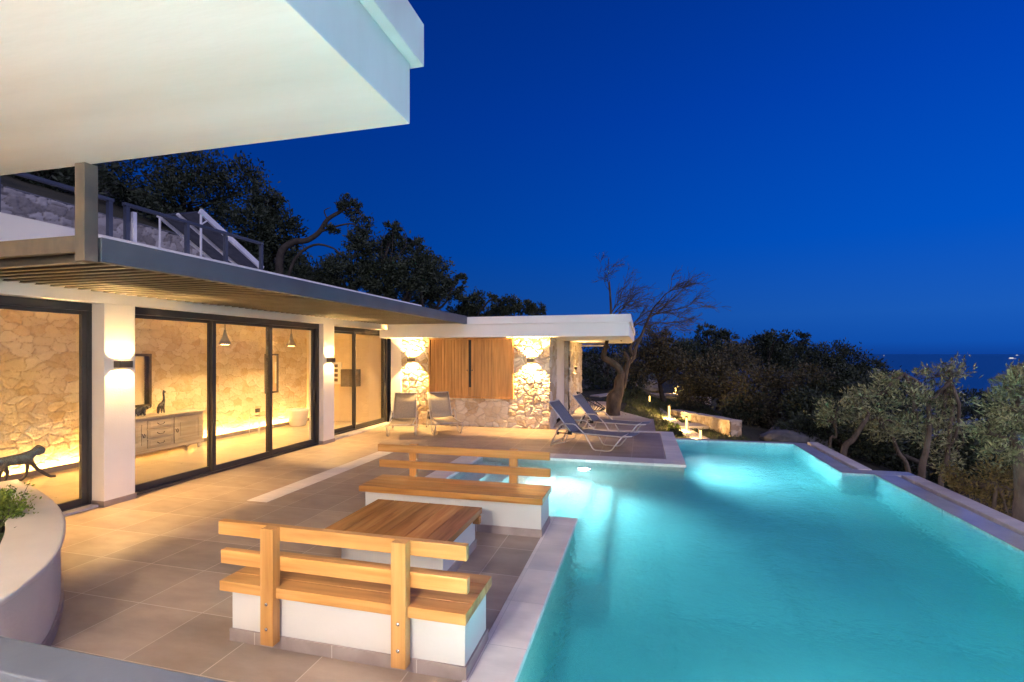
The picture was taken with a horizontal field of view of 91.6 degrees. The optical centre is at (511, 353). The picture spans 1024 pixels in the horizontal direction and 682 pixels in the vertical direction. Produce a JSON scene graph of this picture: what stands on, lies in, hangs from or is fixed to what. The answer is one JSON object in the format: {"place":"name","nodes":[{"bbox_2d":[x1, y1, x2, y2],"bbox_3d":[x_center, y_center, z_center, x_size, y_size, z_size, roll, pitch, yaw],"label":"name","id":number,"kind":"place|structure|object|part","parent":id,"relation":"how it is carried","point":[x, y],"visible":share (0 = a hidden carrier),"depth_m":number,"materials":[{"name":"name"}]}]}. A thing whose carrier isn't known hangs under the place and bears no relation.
{"place":"outdoors","nodes":[
{"label":"outdoors","id":0,"kind":"place"},
{"bbox_2d":[51,416,665,681],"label":"terrace","id":1,"kind":"structure","parent":0,"point":[144,574],"depth_m":5.09,"materials":[{"name":"tile"}]},
{"bbox_2d":[0,479,65,645],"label":"planter","id":2,"kind":"object","parent":1,"relation":"on","point":[31,591],"visible":0.9,"depth_m":3.45,"materials":[{"name":"concrete"}]},
{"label":"planter soil","id":3,"kind":"object","parent":2,"relation":"in","visible":0},
{"bbox_2d":[0,521,14,540],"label":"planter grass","id":4,"kind":"structure","parent":3,"relation":"on","point":[2,534],"depth_m":3.99,"materials":[{"name":"green plant"}]},
{"bbox_2d":[2,478,33,522],"bbox_3d":[-4.650,1.357,4.553,0.408,0.391,0.290,0,0,-4],"label":"sprig plant","id":5,"kind":"object","parent":3,"relation":"on","point":[21,492],"visible":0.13,"depth_m":4.61,"materials":[{"name":"green plant"}]},
{"bbox_2d":[0,484,41,532],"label":"shrub","id":6,"kind":"object","parent":3,"relation":"on","point":[7,504],"visible":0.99,"depth_m":4.27,"materials":[{"name":"green plant"}]},
{"bbox_2d":[0,636,225,681],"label":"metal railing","id":7,"kind":"object","parent":1,"relation":"on","point":[22,661],"visible":1,"depth_m":1.42,"materials":[{"name":"grey paint"}]},
{"bbox_2d":[0,212,421,516],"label":"house","id":8,"kind":"structure","parent":1,"relation":"on","point":[67,395],"depth_m":8.65,"materials":[{"name":"stone"}]},
{"bbox_2d":[0,445,55,480],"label":"statue","id":9,"kind":"object","parent":8,"relation":"on","point":[25,458],"visible":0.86,"depth_m":7.79,"materials":[{"name":"grey metal"}]},
{"bbox_2d":[0,304,86,510],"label":"fixed window","id":10,"kind":"structure","parent":8,"relation":"in","point":[82,500],"depth_m":6.45,"materials":[{"name":"metal"}]},
{"bbox_2d":[0,173,113,236],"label":"metal railing","id":11,"kind":"object","parent":8,"relation":"on","point":[109,215],"visible":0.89,"depth_m":7.05,"materials":[{"name":"grey metal"}]},
{"bbox_2d":[114,361,132,367],"bbox_3d":[-5.217,0.140,6.686,0.100,0.090,0.180,0,0,15],"label":"wall lamp","id":12,"kind":"object","parent":8,"relation":"attached to","point":[123,364],"visible":1,"depth_m":6.64,"materials":[{"name":"metal"}]},
{"bbox_2d":[135,354,151,407],"bbox_3d":[-7.479,0.535,9.990,0.060,1.070,0.480,0,0,15],"label":"wall mirror","id":13,"kind":"object","parent":8,"relation":"attached to","point":[143,379],"depth_m":10.06,"materials":[{"name":"brown mirror"}]},
{"bbox_2d":[135,409,206,454],"bbox_3d":[-7.105,1.600,9.821,0.510,0.800,2.100,0,0,15],"label":"sideboard","id":14,"kind":"object","parent":8,"relation":"on","point":[165,430],"visible":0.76,"depth_m":9.94,"materials":[{"name":"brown wood"}]},
{"bbox_3d":[-7.040,1.540,9.163,0.046,0.540,0.640,0,0,15],"label":"door","id":15,"kind":"part","parent":14,"relation":"part of","materials":[{"name":"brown wood"}]},
{"bbox_2d":[135,403,151,415],"bbox_3d":[-7.101,1.074,9.579,0.165,0.230,0.355,0,0,15],"label":"elephant figurine","id":16,"kind":"object","parent":14,"relation":"on","point":[140,411],"visible":0.85,"depth_m":9.53,"materials":[{"name":"brown metal"}]},
{"bbox_2d":[157,390,165,413],"bbox_3d":[-7.035,0.960,9.993,0.107,0.460,0.199,0,0,15],"label":"giraffe figurine","id":17,"kind":"object","parent":14,"relation":"on","point":[161,405],"visible":1,"depth_m":10.01,"materials":[{"name":"brown wood"}]},
{"bbox_3d":[-6.729,1.540,10.364,0.046,0.540,0.640,0,0,15],"label":"door","id":18,"kind":"part","parent":14,"relation":"part of","materials":[{"name":"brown wood"}]},
{"bbox_2d":[135,315,209,491],"bbox_3d":[-5.228,0.702,7.678,0.048,2.523,1.425,0,0,15],"label":"sliding door","id":19,"kind":"structure","parent":8,"relation":"in","point":[164,480],"depth_m":8.00,"materials":[{"name":"metal"}]},
{"bbox_2d":[122,202,263,269],"bbox_3d":[-5.677,-1.855,9.171,0.070,1.010,2.940,0,0,15],"label":"metal railing","id":20,"kind":"object","parent":8,"relation":"on","point":[126,219],"visible":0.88,"depth_m":8.80,"materials":[{"name":"grey metal"}]},
{"bbox_2d":[156,209,263,268],"bbox_3d":[-6.522,-2.127,10.891,1.100,1.553,1.750,0,0,15],"label":"metal railing","id":21,"kind":"object","parent":8,"relation":"on","point":[206,243],"visible":0.55,"depth_m":10.72,"materials":[{"name":"white metal"}]},
{"bbox_2d":[218,330,231,344],"bbox_3d":[-6.197,-0.456,10.752,0.250,0.519,0.250,0,0,15],"label":"pendant lamp","id":22,"kind":"object","parent":8,"relation":"hanging from","point":[224,340],"visible":0.95,"depth_m":10.70,"materials":[{"name":"metal"}]},
{"bbox_2d":[0,162,466,324],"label":"pergola","id":23,"kind":"object","parent":8,"relation":"attached to","point":[84,257],"visible":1,"depth_m":5.49,"materials":[{"name":"grey paint"}]},
{"bbox_2d":[210,320,271,471],"bbox_3d":[-4.832,0.702,8.967,0.048,2.523,1.390,0,0,15],"label":"sliding door","id":24,"kind":"structure","parent":8,"relation":"in","point":[213,467],"depth_m":8.42,"materials":[{"name":"metal"}]},
{"bbox_2d":[249,415,265,435],"bbox_3d":[-6.292,1.768,12.378,0.315,0.464,0.316,0,0,15],"label":"side table","id":25,"kind":"object","parent":8,"relation":"on","point":[258,416],"visible":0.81,"depth_m":12.27,"materials":[{"name":"white metal"}]},
{"bbox_2d":[264,354,278,393],"bbox_3d":[-6.551,0.535,13.567,0.060,1.070,0.470,0,0,15],"label":"wall mirror","id":26,"kind":"object","parent":8,"relation":"attached to","point":[275,373],"depth_m":13.65,"materials":[{"name":"brown mirror"}]},
{"bbox_2d":[266,325,314,453],"bbox_3d":[-4.540,0.702,10.289,0.069,2.523,1.435,0,0,15],"label":"sliding door","id":27,"kind":"structure","parent":8,"relation":"in","point":[312,440],"depth_m":10.67,"materials":[{"name":"metal"}]},
{"bbox_2d":[286,329,295,345],"bbox_3d":[-5.669,-0.456,12.785,0.250,0.519,0.250,0,0,15],"label":"pendant lamp","id":28,"kind":"object","parent":8,"relation":"hanging from","point":[290,342],"visible":0.95,"depth_m":12.73,"materials":[{"name":"metal"}]},
{"bbox_2d":[286,408,308,426],"bbox_3d":[-5.969,1.770,13.896,0.600,0.460,0.600,0,0,15],"label":"plant pot","id":29,"kind":"object","parent":8,"relation":"on","point":[297,416],"visible":0.98,"depth_m":13.69,"materials":[{"name":"white ceramic"}]},
{"bbox_2d":[327,358,334,361],"bbox_3d":[-4.056,0.140,11.157,0.100,0.090,0.180,0,0,15],"label":"wall lamp","id":30,"kind":"object","parent":8,"relation":"attached to","point":[330,359],"visible":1,"depth_m":11.09,"materials":[{"name":"metal"}]},
{"bbox_2d":[334,362,341,383],"bbox_3d":[-5.208,0.575,14.759,0.340,0.650,0.037,0,0,15],"label":"picture frame","id":31,"kind":"object","parent":8,"relation":"attached to","point":[337,371],"visible":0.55,"depth_m":14.73,"materials":[{"name":"white wood"}]},
{"bbox_2d":[334,331,353,432],"bbox_3d":[-4.296,0.684,12.224,0.048,2.487,1.455,0,0,15],"label":"door frame","id":32,"kind":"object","parent":8,"relation":"in","point":[350,426],"depth_m":12.88,"materials":[{"name":"metal"}]},
{"bbox_2d":[341,369,360,386],"bbox_3d":[-4.696,0.700,14.482,0.470,0.500,0.315,0,0,15],"label":"wall cabinet","id":33,"kind":"object","parent":8,"relation":"attached to","point":[346,377],"depth_m":14.36,"materials":[{"name":"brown wood"}]},
{"bbox_2d":[341,370,351,386],"bbox_3d":[-4.733,0.700,14.339,0.450,0.480,0.019,0,0,15],"label":"door","id":34,"kind":"structure","parent":33,"relation":"in","point":[346,375],"depth_m":14.34,"materials":[{"name":"brown wood"}]},
{"bbox_2d":[334,422,388,439],"bbox_3d":[-3.935,2.053,12.898,0.340,0.175,3.010,0,0,15],"label":"door threshold","id":35,"kind":"object","parent":8,"relation":"on","point":[350,433],"depth_m":12.76,"materials":[{"name":"stone"}]},
{"bbox_2d":[354,332,384,427],"bbox_3d":[-3.877,0.684,13.598,0.048,2.487,1.535,0,0,15],"label":"door frame","id":36,"kind":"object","parent":8,"relation":"in","point":[381,419],"depth_m":13.38,"materials":[{"name":"metal"}]},
{"bbox_2d":[247,451,391,501],"bbox_3d":[-3.005,2.023,8.482,0.320,0.054,3.590,0,0,15],"label":"paving strip","id":37,"kind":"object","parent":1,"relation":"on","point":[284,490],"visible":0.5,"depth_m":7.91,"materials":[{"name":"stone"}]},
{"bbox_2d":[219,519,491,680],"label":"bench","id":38,"kind":"object","parent":1,"relation":"on","point":[399,613],"visible":1,"depth_m":3.25,"materials":[{"name":"wood"}]},
{"bbox_2d":[386,392,418,436],"bbox_3d":[-2.730,1.517,12.477,0.687,0.959,1.834,0,0,-7],"label":"sun lounger","id":39,"kind":"object","parent":1,"relation":"on","point":[404,413],"visible":1,"depth_m":13.01,"materials":[{"name":"beige fabric"}]},
{"bbox_2d":[325,499,481,571],"bbox_3d":[-1.010,1.798,4.834,1.215,0.405,1.010,0,0,15],"label":"table","id":40,"kind":"object","parent":1,"relation":"on","point":[442,522],"visible":0.64,"depth_m":4.71,"materials":[{"name":"wood"}]},
{"bbox_2d":[426,391,462,434],"bbox_3d":[-1.740,1.517,12.769,0.687,0.959,1.834,0,0,-18],"label":"sun lounger","id":41,"kind":"object","parent":1,"relation":"on","point":[440,411],"visible":1,"depth_m":13.26,"materials":[{"name":"beige fabric"}]},
{"bbox_2d":[359,443,551,537],"bbox_3d":[-0.691,1.583,5.972,2.280,0.835,0.673,0,0,15],"label":"bench","id":42,"kind":"object","parent":1,"relation":"on","point":[513,506],"visible":0.91,"depth_m":5.86,"materials":[{"name":"wood"}]},
{"bbox_2d":[576,392,605,419],"bbox_3d":[2.341,1.567,14.786,0.866,0.877,0.739,0,0,15],"label":"garden chair","id":43,"kind":"object","parent":1,"relation":"on","point":[602,409],"visible":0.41,"depth_m":14.89,"materials":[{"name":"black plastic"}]},
{"bbox_2d":[548,400,638,451],"bbox_3d":[1.725,1.517,10.630,1.834,0.959,0.687,0,0,28],"label":"sun lounger","id":44,"kind":"object","parent":1,"relation":"on","point":[565,417],"visible":1,"depth_m":10.70,"materials":[{"name":"grey fabric"}]},
{"bbox_2d":[572,394,650,433],"bbox_3d":[2.456,1.517,12.331,1.834,0.959,0.687,0,0,28],"label":"sun lounger","id":45,"kind":"object","parent":1,"relation":"on","point":[588,410],"visible":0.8,"depth_m":12.43,"materials":[{"name":"grey fabric"}]},
{"bbox_2d":[1,174,1011,513],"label":"ground","id":46,"kind":"structure","parent":0,"point":[753,432],"depth_m":19.18,"materials":[{"name":"brown soil"}]},
{"bbox_2d":[8,162,118,193],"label":"evergreen tree","id":47,"kind":"object","parent":46,"relation":"on","point":[57,174],"visible":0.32,"depth_m":19.27,"materials":[{"name":"green plant"}]},
{"bbox_2d":[1,184,258,268],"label":"retaining wall","id":48,"kind":"structure","parent":46,"relation":"on","point":[17,202],"depth_m":13.04,"materials":[{"name":"stone"}]},
{"bbox_2d":[62,148,281,231],"bbox_3d":[-15.633,-7.996,22.462,10.162,5.658,5.675,0,0,-3],"label":"evergreen tree","id":49,"kind":"object","parent":46,"relation":"on","point":[169,186],"visible":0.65,"depth_m":22.04,"materials":[{"name":"green plant"}]},
{"bbox_2d":[218,172,308,273],"bbox_3d":[-10.349,-4.902,20.271,3.224,5.181,3.780,0,0,31],"label":"evergreen tree","id":50,"kind":"object","parent":46,"relation":"on","point":[267,214],"visible":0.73,"depth_m":20.14,"materials":[{"name":"green plant"}]},
{"bbox_2d":[284,244,360,289],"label":"evergreen tree","id":51,"kind":"object","parent":46,"relation":"on","point":[310,268],"visible":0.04,"depth_m":24.84,"materials":[{"name":"green plant"}]},
{"bbox_2d":[271,193,376,279],"bbox_3d":[-7.331,-3.970,19.253,4.208,4.401,1.532,0,0,7],"label":"leaning tree","id":52,"kind":"object","parent":46,"relation":"on","point":[345,205],"visible":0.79,"depth_m":18.97,"materials":[{"name":"green plant"}]},
{"bbox_2d":[308,229,400,297],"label":"evergreen tree","id":53,"kind":"object","parent":46,"relation":"on","point":[354,281],"visible":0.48,"depth_m":20.77,"materials":[{"name":"green plant"}]},
{"bbox_2d":[353,220,449,302],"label":"evergreen tree","id":54,"kind":"object","parent":46,"relation":"on","point":[423,273],"visible":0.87,"depth_m":20.77,"materials":[{"name":"green plant"}]},
{"bbox_2d":[398,246,468,309],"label":"evergreen tree","id":55,"kind":"object","parent":46,"relation":"on","point":[439,294],"visible":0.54,"depth_m":22.82,"materials":[{"name":"green plant"}]},
{"bbox_2d":[445,286,498,316],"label":"evergreen tree","id":56,"kind":"object","parent":46,"relation":"on","point":[467,307],"visible":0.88,"depth_m":25.36,"materials":[{"name":"green plant"}]},
{"bbox_2d":[380,314,634,428],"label":"pool house","id":57,"kind":"structure","parent":46,"relation":"on","point":[482,371],"depth_m":13.57,"materials":[{"name":"paint"}]},
{"bbox_2d":[527,358,534,361],"bbox_3d":[0.495,0.170,13.209,0.180,0.090,0.150,0,0,15],"label":"wall lamp","id":58,"kind":"object","parent":57,"relation":"attached to","point":[530,359],"visible":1,"depth_m":13.15,"materials":[{"name":"metal"}]},
{"bbox_2d":[478,293,547,316],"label":"evergreen tree","id":59,"kind":"object","parent":46,"relation":"on","point":[513,305],"visible":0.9,"depth_m":25.69,"materials":[{"name":"green plant"}]},
{"bbox_2d":[581,379,594,389],"bbox_3d":[4.106,1.964,29.895,1.399,1.040,1.618,0,0,-45],"label":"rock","id":60,"kind":"object","parent":46,"relation":"on","point":[583,383],"visible":0.12,"depth_m":29.36,"materials":[{"name":"grey stone"}]},
{"bbox_2d":[581,328,652,390],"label":"olive tree","id":61,"kind":"object","parent":46,"relation":"on","point":[603,378],"visible":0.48,"depth_m":30.01,"materials":[{"name":"green plant"}]},
{"bbox_2d":[628,386,645,398],"bbox_3d":[5.882,1.859,23.473,0.901,0.695,0.774,0,0,15],"label":"shrub","id":62,"kind":"object","parent":46,"relation":"on","point":[638,391],"visible":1,"depth_m":23.43,"materials":[{"name":"green plant"}]},
{"bbox_2d":[639,378,663,392],"bbox_3d":[9.445,2.401,35.288,1.822,1.388,2.407,0,0,-43],"label":"rock","id":63,"kind":"object","parent":46,"relation":"on","point":[653,388],"visible":0.28,"depth_m":34.47,"materials":[{"name":"grey stone"}]},
{"bbox_2d":[610,322,698,401],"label":"olive tree","id":64,"kind":"object","parent":46,"relation":"on","point":[658,349],"visible":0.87,"depth_m":26.50,"materials":[{"name":"green plant"}]},
{"bbox_2d":[592,251,730,415],"bbox_3d":[4.974,-0.588,16.234,4.808,5.569,1.821,0,0,1],"label":"bare tree","id":65,"kind":"object","parent":46,"relation":"on","point":[614,398],"visible":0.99,"depth_m":16.36,"materials":[{"name":"brown plant"}]},
{"bbox_2d":[651,393,677,395],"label":"garden wall","id":66,"kind":"structure","parent":46,"relation":"on","point":[668,394],"depth_m":31.55,"materials":[{"name":"stone"}]},
{"bbox_2d":[660,418,670,428],"bbox_3d":[5.270,2.387,17.001,0.419,0.373,0.429,0,0,-4],"label":"shrub","id":67,"kind":"object","parent":46,"relation":"on","point":[666,422],"visible":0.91,"depth_m":16.92,"materials":[{"name":"green plant"}]},
{"bbox_2d":[667,421,681,430],"bbox_3d":[5.282,2.417,16.234,0.468,0.460,0.316,0,0,34],"label":"shrub","id":68,"kind":"object","parent":46,"relation":"on","point":[677,425],"visible":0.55,"depth_m":16.22,"materials":[{"name":"green plant"}]},
{"bbox_2d":[667,427,683,437],"bbox_3d":[4.902,2.379,14.808,0.426,0.451,0.512,0,0,-44],"label":"shrub","id":69,"kind":"object","parent":46,"relation":"on","point":[677,432],"visible":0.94,"depth_m":14.78,"materials":[{"name":"green plant"}]},
{"bbox_2d":[604,388,751,440],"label":"lawn grass","id":70,"kind":"structure","parent":46,"relation":"on","point":[653,402],"depth_m":20.93,"materials":[{"name":"green plant"}]},
{"bbox_2d":[671,423,708,428],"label":"stone steps","id":71,"kind":"structure","parent":46,"relation":"on","point":[696,425],"depth_m":17.50,"materials":[{"name":"beige stone"}]},
{"bbox_2d":[678,395,711,404],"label":"garden wall","id":72,"kind":"structure","parent":46,"relation":"on","point":[699,399],"depth_m":26.29,"materials":[{"name":"stone"}]},
{"bbox_2d":[698,429,701,438],"bbox_3d":[5.655,2.583,14.947,0.100,0.633,0.100,0,0,15],"label":"bollard light","id":73,"kind":"object","parent":46,"relation":"on","point":[700,433],"visible":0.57,"depth_m":14.91,"materials":[{"name":"metal"}]},
{"bbox_2d":[670,410,741,436],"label":"garden wall","id":74,"kind":"structure","parent":46,"relation":"on","point":[724,425],"depth_m":16.83,"materials":[{"name":"stone"}]},
{"bbox_2d":[665,322,755,390],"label":"olive tree","id":75,"kind":"object","parent":46,"relation":"on","point":[688,345],"visible":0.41,"depth_m":30.01,"materials":[{"name":"green plant"}]},
{"bbox_2d":[671,335,767,411],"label":"olive tree","id":76,"kind":"object","parent":46,"relation":"on","point":[707,389],"visible":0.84,"depth_m":22.76,"materials":[{"name":"green plant"}]},
{"bbox_2d":[425,427,1023,681],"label":"swimming pool","id":77,"kind":"structure","parent":46,"relation":"on","point":[507,646],"depth_m":5.84,"materials":[{"name":"tile"}]},
{"bbox_2d":[455,440,1023,681],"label":"pool water","id":78,"kind":"structure","parent":77,"relation":"in","point":[731,562],"depth_m":4.62,"materials":[{"name":"teal liquid"}]},
{"bbox_2d":[628,331,846,383],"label":"olive tree","id":79,"kind":"object","parent":46,"relation":"on","point":[706,349],"visible":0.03,"depth_m":42.88,"materials":[{"name":"green plant"}]},
{"bbox_2d":[712,392,797,429],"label":"olive tree","id":80,"kind":"object","parent":46,"relation":"on","point":[748,415],"visible":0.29,"depth_m":18.77,"materials":[{"name":"green plant"}]},
{"bbox_2d":[715,357,842,428],"bbox_3d":[10.076,1.772,19.353,4.277,3.298,4.031,0,0,15],"label":"olive tree","id":81,"kind":"object","parent":46,"relation":"on","point":[780,385],"visible":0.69,"depth_m":18.91,"materials":[{"name":"green plant"}]},
{"bbox_2d":[737,328,828,413],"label":"olive tree","id":82,"kind":"object","parent":46,"relation":"on","point":[768,346],"visible":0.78,"depth_m":31.77,"materials":[{"name":"green plant"}]},
{"bbox_2d":[759,426,817,443],"bbox_3d":[8.507,2.726,15.636,1.778,0.885,2.082,0,0,-9],"label":"rock","id":83,"kind":"object","parent":46,"relation":"on","point":[772,434],"visible":0.43,"depth_m":14.79,"materials":[{"name":"grey stone"}]},
{"bbox_2d":[813,434,837,451],"bbox_3d":[9.473,2.911,15.731,1.059,0.949,1.493,0,0,-44],"label":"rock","id":84,"kind":"object","parent":46,"relation":"on","point":[823,442],"visible":0.1,"depth_m":15.19,"materials":[{"name":"grey stone"}]},
{"bbox_2d":[772,357,905,443],"bbox_3d":[10.827,1.770,17.107,4.647,3.317,3.320,0,0,-8],"label":"olive tree","id":85,"kind":"object","parent":46,"relation":"on","point":[803,399],"visible":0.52,"depth_m":16.55,"materials":[{"name":"green plant"}]},
{"bbox_2d":[788,337,893,382],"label":"olive tree","id":86,"kind":"object","parent":46,"relation":"on","point":[844,352],"visible":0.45,"depth_m":32.70,"materials":[{"name":"green plant"}]},
{"bbox_2d":[786,401,923,465],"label":"tree","id":87,"kind":"object","parent":46,"relation":"on","point":[838,444],"visible":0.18,"depth_m":14.82,"materials":[{"name":"green plant"}]},
{"bbox_2d":[803,383,918,472],"bbox_3d":[8.199,2.738,11.665,2.577,4.136,1.306,0,0,-4],"label":"olive tree","id":88,"kind":"object","parent":46,"relation":"on","point":[866,417],"visible":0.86,"depth_m":11.53,"materials":[{"name":"green plant"}]},
{"bbox_2d":[773,410,1013,506],"bbox_3d":[12.251,3.487,15.781,8.441,3.729,3.610,0,0,6],"label":"bush","id":89,"kind":"object","parent":46,"relation":"on","point":[798,420],"visible":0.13,"depth_m":15.14,"materials":[{"name":"green plant"}]},
{"bbox_2d":[853,353,982,486],"bbox_3d":[7.969,2.213,9.728,2.538,4.528,1.284,0,0,-12],"label":"olive tree","id":90,"kind":"object","parent":46,"relation":"on","point":[945,390],"visible":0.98,"depth_m":9.66,"materials":[{"name":"green plant"}]},
{"bbox_2d":[831,414,1020,497],"bbox_3d":[10.829,2.760,12.999,5.621,2.528,2.707,0,0,-4],"label":"bush","id":91,"kind":"object","parent":46,"relation":"on","point":[887,448],"visible":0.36,"depth_m":12.43,"materials":[{"name":"green plant"}]},
{"bbox_2d":[863,365,1022,434],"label":"olive tree","id":92,"kind":"object","parent":46,"relation":"on","point":[967,411],"visible":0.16,"depth_m":24.17,"materials":[{"name":"green plant"}]},
{"bbox_2d":[930,454,1013,516],"bbox_3d":[7.347,2.964,7.796,0.857,2.934,1.190,0,0,-32],"label":"bush","id":93,"kind":"object","parent":46,"relation":"on","point":[985,490],"visible":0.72,"depth_m":7.66,"materials":[{"name":"green plant"}]},
{"bbox_2d":[957,358,1023,521],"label":"olive tree","id":94,"kind":"object","parent":46,"relation":"on","point":[1013,445],"visible":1,"depth_m":7.03,"materials":[{"name":"green plant"}]},
{"bbox_2d":[98,0,1023,353],"label":"sky","id":95,"kind":"structure","parent":0,"point":[853,170],"materials":[{"name":"blue"}]},
{"bbox_2d":[570,401,647,418],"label":"garden path","id":96,"kind":"structure","parent":0,"point":[578,412],"depth_m":16.93,"materials":[{"name":"beige stone"}]},
{"bbox_2d":[590,393,708,438],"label":"garden path","id":97,"kind":"structure","parent":0,"point":[694,435],"depth_m":17.06,"materials":[{"name":"beige stone"}]},
{"bbox_2d":[685,416,687,430],"bbox_3d":[5.811,2.494,16.580,0.100,0.812,0.100,0,0,15],"label":"bollard light","id":98,"kind":"object","parent":97,"relation":"on","point":[686,417],"visible":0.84,"depth_m":16.55,"materials":[{"name":"metal"}]},
{"bbox_2d":[620,354,1023,447],"bbox_3d":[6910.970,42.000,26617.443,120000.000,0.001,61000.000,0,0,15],"label":"sea","id":99,"kind":"structure","parent":0,"point":[990,365],"depth_m":1954.56,"materials":[{"name":"blue liquid"}]},
{"bbox_3d":[-4.928,0.200,-0.477,5.900,3.600,0.400,0,0,15],"label":"house wing","id":100,"kind":"object","parent":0,"visible":0},
{"bbox_2d":[0,0,423,175],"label":"roof overhang","id":101,"kind":"object","parent":100,"relation":"on","point":[94,81],"visible":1,"depth_m":2.95,"materials":[{"name":"white paint"}]}
]}

